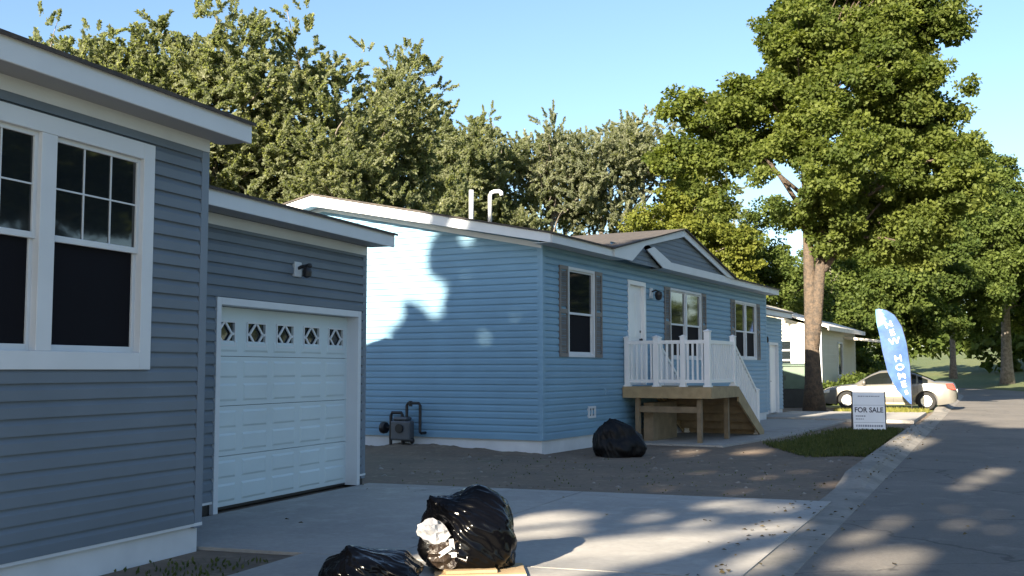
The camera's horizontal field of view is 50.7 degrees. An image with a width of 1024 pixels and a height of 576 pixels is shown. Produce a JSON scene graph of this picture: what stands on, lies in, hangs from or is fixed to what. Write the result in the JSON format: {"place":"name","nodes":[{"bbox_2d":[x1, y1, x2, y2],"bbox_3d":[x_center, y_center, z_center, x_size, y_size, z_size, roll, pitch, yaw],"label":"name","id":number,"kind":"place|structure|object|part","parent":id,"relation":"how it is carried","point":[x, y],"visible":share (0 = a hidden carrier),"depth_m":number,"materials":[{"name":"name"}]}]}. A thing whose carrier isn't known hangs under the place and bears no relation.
{"place":"outdoors","nodes":[
{"label":"outdoors","id":0,"kind":"place"},
{"bbox_2d":[0,0,1023,349],"label":"sky","id":1,"kind":"structure","parent":0,"point":[596,59],"materials":[{"name":"blue"}]},
{"bbox_2d":[196,483,830,575],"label":"driveway","id":2,"kind":"structure","parent":0,"point":[573,533],"depth_m":9.75,"materials":[{"name":"concrete"}]},
{"bbox_2d":[318,545,423,575],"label":"garbage bag","id":3,"kind":"object","parent":2,"relation":"on","point":[349,560],"visible":1,"depth_m":7.13,"materials":[{"name":"black plastic"}]},
{"bbox_2d":[434,563,526,575],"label":"flattened cardboard","id":4,"kind":"object","parent":2,"relation":"on","point":[517,569],"visible":0.52,"depth_m":7.53,"materials":[{"name":"beige cardboard"}]},
{"bbox_2d":[416,484,516,569],"bbox_3d":[-0.326,1.723,7.849,0.727,0.577,0.662,0,-4,0],"label":"garbage bag","id":5,"kind":"object","parent":4,"relation":"on","point":[470,527],"visible":0.97,"depth_m":7.65,"materials":[{"name":"black plastic"}]},
{"bbox_2d":[100,408,932,575],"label":"dirt","id":6,"kind":"structure","parent":0,"point":[755,457],"depth_m":15.14,"materials":[{"name":"brown soil"}]},
{"bbox_2d":[114,556,267,575],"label":"grass","id":7,"kind":"structure","parent":6,"relation":"on","point":[187,565],"depth_m":7.94,"materials":[{"name":"green plant"}]},
{"bbox_2d":[365,442,556,458],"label":"soil","id":8,"kind":"structure","parent":6,"relation":"on","point":[432,449],"depth_m":18.85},
{"bbox_2d":[379,401,426,444],"bbox_3d":[-2.018,2.569,19.794,0.903,1.000,0.272,-2,-5,23],"label":"gas meter","id":9,"kind":"object","parent":8,"relation":"on","point":[401,427],"visible":0.93,"depth_m":19.70,"materials":[{"name":"grey metal"}]},
{"bbox_2d":[592,418,646,457],"bbox_3d":[1.816,2.537,18.318,0.916,0.662,0.762,0,-4,0],"label":"garbage bag","id":10,"kind":"object","parent":6,"relation":"on","point":[613,438],"visible":0.99,"depth_m":18.06,"materials":[{"name":"black plastic"}]},
{"bbox_2d":[285,418,1023,575],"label":"fallen leaves","id":11,"kind":"object","parent":6,"relation":"on","point":[728,570],"visible":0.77,"depth_m":11.67,"materials":[{"name":"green plant"}]},
{"bbox_2d":[782,363,804,407],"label":"storage bin","id":12,"kind":"object","parent":6,"relation":"on","point":[793,376],"visible":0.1,"depth_m":41.71,"materials":[{"name":"green paint"}]},
{"bbox_2d":[760,426,903,457],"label":"grass","id":13,"kind":"structure","parent":6,"relation":"on","point":[843,441],"depth_m":20.79,"materials":[{"name":"green plant"}]},
{"bbox_2d":[851,392,886,429],"bbox_3d":[8.450,2.936,25.602,0.768,0.955,0.447,-1,-4,14],"label":"sale sign","id":14,"kind":"object","parent":6,"relation":"on","point":[868,410],"visible":0.97,"depth_m":25.48,"materials":[{"name":"white plastic"}]},
{"bbox_2d":[834,406,931,413],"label":"grass","id":15,"kind":"structure","parent":6,"relation":"on","point":[901,409],"depth_m":36.19,"materials":[{"name":"green plant"}]},
{"bbox_2d":[875,308,911,407],"bbox_3d":[13.052,2.565,36.916,1.138,3.788,0.140,-1,-4,12],"label":"feather flag","id":16,"kind":"object","parent":6,"relation":"on","point":[894,346],"visible":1,"depth_m":36.91,"materials":[{"name":"blue fabric"}]},
{"bbox_2d":[402,457,821,497],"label":"grass","id":17,"kind":"structure","parent":0,"point":[622,471],"depth_m":14.82,"materials":[{"name":"green plant"}]},
{"bbox_2d":[378,449,851,494],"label":"gravel","id":18,"kind":"structure","parent":0,"point":[618,486],"depth_m":15.69,"materials":[{"name":"grey gravel"}]},
{"bbox_2d":[643,419,845,447],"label":"path","id":19,"kind":"structure","parent":0,"point":[775,428],"depth_m":23.86,"materials":[{"name":"concrete"}]},
{"bbox_2d":[622,329,763,442],"bbox_3d":[3.934,2.077,22.973,1.850,2.260,3.770,-2,-5,28],"label":"entry porch","id":20,"kind":"object","parent":19,"relation":"on","point":[733,407],"visible":0.99,"depth_m":21.81,"materials":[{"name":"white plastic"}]},
{"bbox_2d":[766,411,926,423],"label":"side driveway","id":21,"kind":"structure","parent":0,"point":[900,417],"depth_m":31.87,"materials":[{"name":"concrete"}]},
{"bbox_2d":[793,388,1023,575],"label":"road","id":22,"kind":"structure","parent":0,"point":[954,491],"depth_m":11.32,"materials":[{"name":"grey asphalt"}]},
{"bbox_2d":[826,348,1023,411],"bbox_3d":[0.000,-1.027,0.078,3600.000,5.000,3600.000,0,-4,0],"label":"ground","id":23,"kind":"structure","parent":0,"point":[972,374],"depth_m":115.30,"materials":[{"name":"green plant"}]},
{"bbox_2d":[28,0,135,76],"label":"silver tree","id":24,"kind":"object","parent":23,"relation":"on","point":[64,44],"depth_m":43.51,"materials":[{"name":"green plant"}]},
{"bbox_2d":[49,18,226,187],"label":"silver tree","id":25,"kind":"object","parent":23,"relation":"on","point":[118,58],"visible":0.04,"depth_m":44.28,"materials":[{"name":"green plant"}]},
{"bbox_2d":[0,28,397,575],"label":"grey house","id":26,"kind":"structure","parent":23,"relation":"on","point":[182,347],"depth_m":8.16,"materials":[{"name":"plastic"}]},
{"bbox_2d":[0,101,155,369],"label":"window","id":27,"kind":"structure","parent":26,"relation":"in","point":[77,200],"depth_m":7.54,"materials":[{"name":"white paint"}]},
{"bbox_2d":[218,307,346,509],"bbox_3d":[-2.599,1.322,12.277,0.070,2.094,2.860,-2,-5,21],"label":"garage door","id":28,"kind":"structure","parent":26,"relation":"in","point":[273,459],"depth_m":12.18,"materials":[{"name":"white metal"}]},
{"bbox_2d":[99,0,309,201],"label":"silver tree","id":29,"kind":"object","parent":23,"relation":"on","point":[179,72],"visible":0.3,"depth_m":44.45,"materials":[{"name":"green plant"}]},
{"bbox_2d":[196,0,417,206],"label":"silver tree","id":30,"kind":"object","parent":23,"relation":"on","point":[311,89],"visible":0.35,"depth_m":45.37,"materials":[{"name":"green plant"}]},
{"bbox_2d":[277,114,421,205],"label":"silver tree","id":31,"kind":"object","parent":23,"relation":"on","point":[333,176],"visible":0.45,"depth_m":43.36,"materials":[{"name":"green plant"}]},
{"bbox_2d":[296,35,480,216],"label":"silver tree","id":32,"kind":"object","parent":23,"relation":"on","point":[412,152],"visible":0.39,"depth_m":48.50,"materials":[{"name":"green plant"}]},
{"bbox_2d":[411,98,515,220],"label":"silver tree","id":33,"kind":"object","parent":23,"relation":"on","point":[472,148],"visible":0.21,"depth_m":64.16,"materials":[{"name":"green plant"}]},
{"bbox_2d":[474,100,562,232],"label":"silver tree","id":34,"kind":"object","parent":23,"relation":"on","point":[509,213],"visible":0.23,"depth_m":67.54,"materials":[{"name":"green plant"}]},
{"bbox_2d":[282,189,793,453],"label":"blue house","id":35,"kind":"structure","parent":23,"relation":"on","point":[489,334],"depth_m":20.03,"materials":[{"name":"plastic"}]},
{"bbox_2d":[568,266,594,357],"bbox_3d":[1.267,0.467,20.185,0.095,1.650,1.190,-2,-5,28],"label":"window","id":36,"kind":"structure","parent":35,"relation":"in","point":[581,281],"depth_m":20.28,"materials":[{"name":"white paint"}]},
{"bbox_2d":[630,285,642,384],"bbox_3d":[2.563,0.986,22.603,0.110,2.080,0.790,-2,-5,28],"label":"door","id":37,"kind":"structure","parent":35,"relation":"in","point":[635,291],"depth_m":22.71,"materials":[{"name":"white plastic"}]},
{"bbox_2d":[670,288,701,359],"bbox_3d":[4.055,0.871,25.330,0.095,1.620,2.200,-2,-5,28],"label":"window","id":38,"kind":"structure","parent":35,"relation":"in","point":[686,306],"depth_m":25.33,"materials":[{"name":"white glass"}]},
{"bbox_2d":[735,300,756,359],"bbox_3d":[6.383,1.175,29.619,0.095,1.580,2.060,-2,-5,28],"label":"window","id":39,"kind":"structure","parent":35,"relation":"in","point":[745,312],"depth_m":29.62,"materials":[{"name":"white glass"}]},
{"bbox_2d":[770,345,775,412],"bbox_3d":[8.243,2.889,34.319,0.050,2.150,0.920,-2,-5,28],"label":"door","id":40,"kind":"structure","parent":35,"relation":"in","point":[772,347],"depth_m":34.42,"materials":[{"name":"white plastic"}]},
{"bbox_2d":[502,98,613,235],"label":"silver tree","id":41,"kind":"object","parent":23,"relation":"on","point":[546,160],"visible":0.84,"depth_m":69.60,"materials":[{"name":"grey plant"}]},
{"bbox_2d":[542,124,653,234],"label":"silver tree","id":42,"kind":"object","parent":23,"relation":"on","point":[613,213],"visible":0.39,"depth_m":71.04,"materials":[{"name":"grey plant"}]},
{"bbox_2d":[582,99,687,234],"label":"silver tree","id":43,"kind":"object","parent":23,"relation":"on","point":[635,141],"visible":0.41,"depth_m":72.64,"materials":[{"name":"grey plant"}]},
{"bbox_2d":[617,149,768,297],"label":"tree","id":44,"kind":"object","parent":23,"relation":"on","point":[731,247],"visible":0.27,"depth_m":51.56,"materials":[{"name":"green plant"}]},
{"bbox_2d":[639,168,747,228],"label":"silver tree","id":45,"kind":"object","parent":23,"relation":"on","point":[654,199],"visible":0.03,"depth_m":75.61,"materials":[{"name":"grey plant"}]},
{"bbox_2d":[736,194,843,327],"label":"tree","id":46,"kind":"object","parent":23,"relation":"on","point":[783,272],"visible":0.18,"depth_m":54.75,"materials":[{"name":"green plant"}]},
{"bbox_2d":[640,0,1001,410],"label":"maple tree","id":47,"kind":"object","parent":23,"relation":"on","point":[874,191],"visible":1,"depth_m":37.93,"materials":[{"name":"green plant"}]},
{"bbox_2d":[766,304,880,382],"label":"white house","id":48,"kind":"structure","parent":23,"relation":"on","point":[837,352],"depth_m":47.99,"materials":[{"name":"beige paint"}]},
{"bbox_2d":[782,339,792,362],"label":"window","id":49,"kind":"structure","parent":48,"relation":"in","point":[787,344],"depth_m":47.20,"materials":[{"name":"white paint"}]},
{"bbox_2d":[837,342,843,375],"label":"window","id":50,"kind":"structure","parent":48,"relation":"in","point":[840,344],"depth_m":50.06,"materials":[{"name":"grey glass"}]},
{"bbox_2d":[822,380,844,404],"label":"bush","id":51,"kind":"object","parent":23,"relation":"on","point":[827,384],"visible":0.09,"depth_m":44.81,"materials":[{"name":"green plant"}]},
{"bbox_2d":[776,245,908,370],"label":"broadleaf tree","id":52,"kind":"object","parent":23,"relation":"on","point":[855,306],"visible":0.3,"depth_m":66.66,"materials":[{"name":"green plant"}]},
{"bbox_2d":[835,371,868,384],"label":"bush","id":53,"kind":"object","parent":23,"relation":"on","point":[851,379],"visible":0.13,"depth_m":48.02,"materials":[{"name":"green plant"}]},
{"bbox_2d":[744,393,963,575],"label":"kerb","id":54,"kind":"structure","parent":23,"relation":"on","point":[785,558],"depth_m":12.30,"materials":[{"name":"concrete"}]},
{"bbox_2d":[855,348,886,375],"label":"bush","id":55,"kind":"object","parent":23,"relation":"on","point":[865,367],"visible":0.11,"depth_m":54.12,"materials":[{"name":"green plant"}]},
{"bbox_2d":[823,370,957,409],"bbox_3d":[14.109,3.797,40.445,4.780,1.462,2.100,-2,-5,24],"label":"parked car","id":56,"kind":"object","parent":23,"relation":"on","point":[929,393],"visible":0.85,"depth_m":39.51,"materials":[{"name":"grey paint"}]},
{"bbox_3d":[13.499,3.353,39.930,1.060,0.462,0.212,-2,-5,24],"label":"side window","id":57,"kind":"part","parent":56,"relation":"part of","materials":[{"name":"black glass"}]},
{"bbox_3d":[14.393,3.301,39.544,0.750,0.406,0.208,-2,-5,24],"label":"side window","id":58,"kind":"part","parent":56,"relation":"part of","materials":[{"name":"black glass"}]},
{"bbox_3d":[14.937,3.338,39.263,0.330,0.257,0.147,-2,-5,24],"label":"quarter window","id":59,"kind":"part","parent":56,"relation":"part of","materials":[{"name":"black glass"}]},
{"bbox_3d":[15.218,3.266,39.998,0.880,0.367,1.379,-2,-5,24],"label":"rear window","id":60,"kind":"part","parent":56,"relation":"part of","materials":[{"name":"black glass"}]},
{"bbox_2d":[827,220,981,340],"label":"broadleaf tree","id":61,"kind":"object","parent":23,"relation":"on","point":[920,304],"visible":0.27,"depth_m":70.22,"materials":[{"name":"green plant"}]},
{"bbox_2d":[864,301,1023,372],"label":"woods","id":62,"kind":"object","parent":23,"relation":"on","point":[969,348],"visible":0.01,"depth_m":111.75,"materials":[{"name":"green plant"}]},
{"bbox_2d":[903,173,1023,378],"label":"broadleaf tree","id":63,"kind":"object","parent":23,"relation":"on","point":[990,264],"visible":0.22,"depth_m":79.95,"materials":[{"name":"green plant"}]},
{"bbox_2d":[963,152,1023,384],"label":"broadleaf tree","id":64,"kind":"object","parent":23,"relation":"on","point":[1008,173],"visible":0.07,"depth_m":90.75,"materials":[{"name":"green plant"}]},
{"bbox_2d":[1004,200,1023,335],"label":"broadleaf tree","id":65,"kind":"object","parent":23,"relation":"on","point":[1017,326],"visible":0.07,"depth_m":92.12,"materials":[{"name":"green plant"}]}
]}

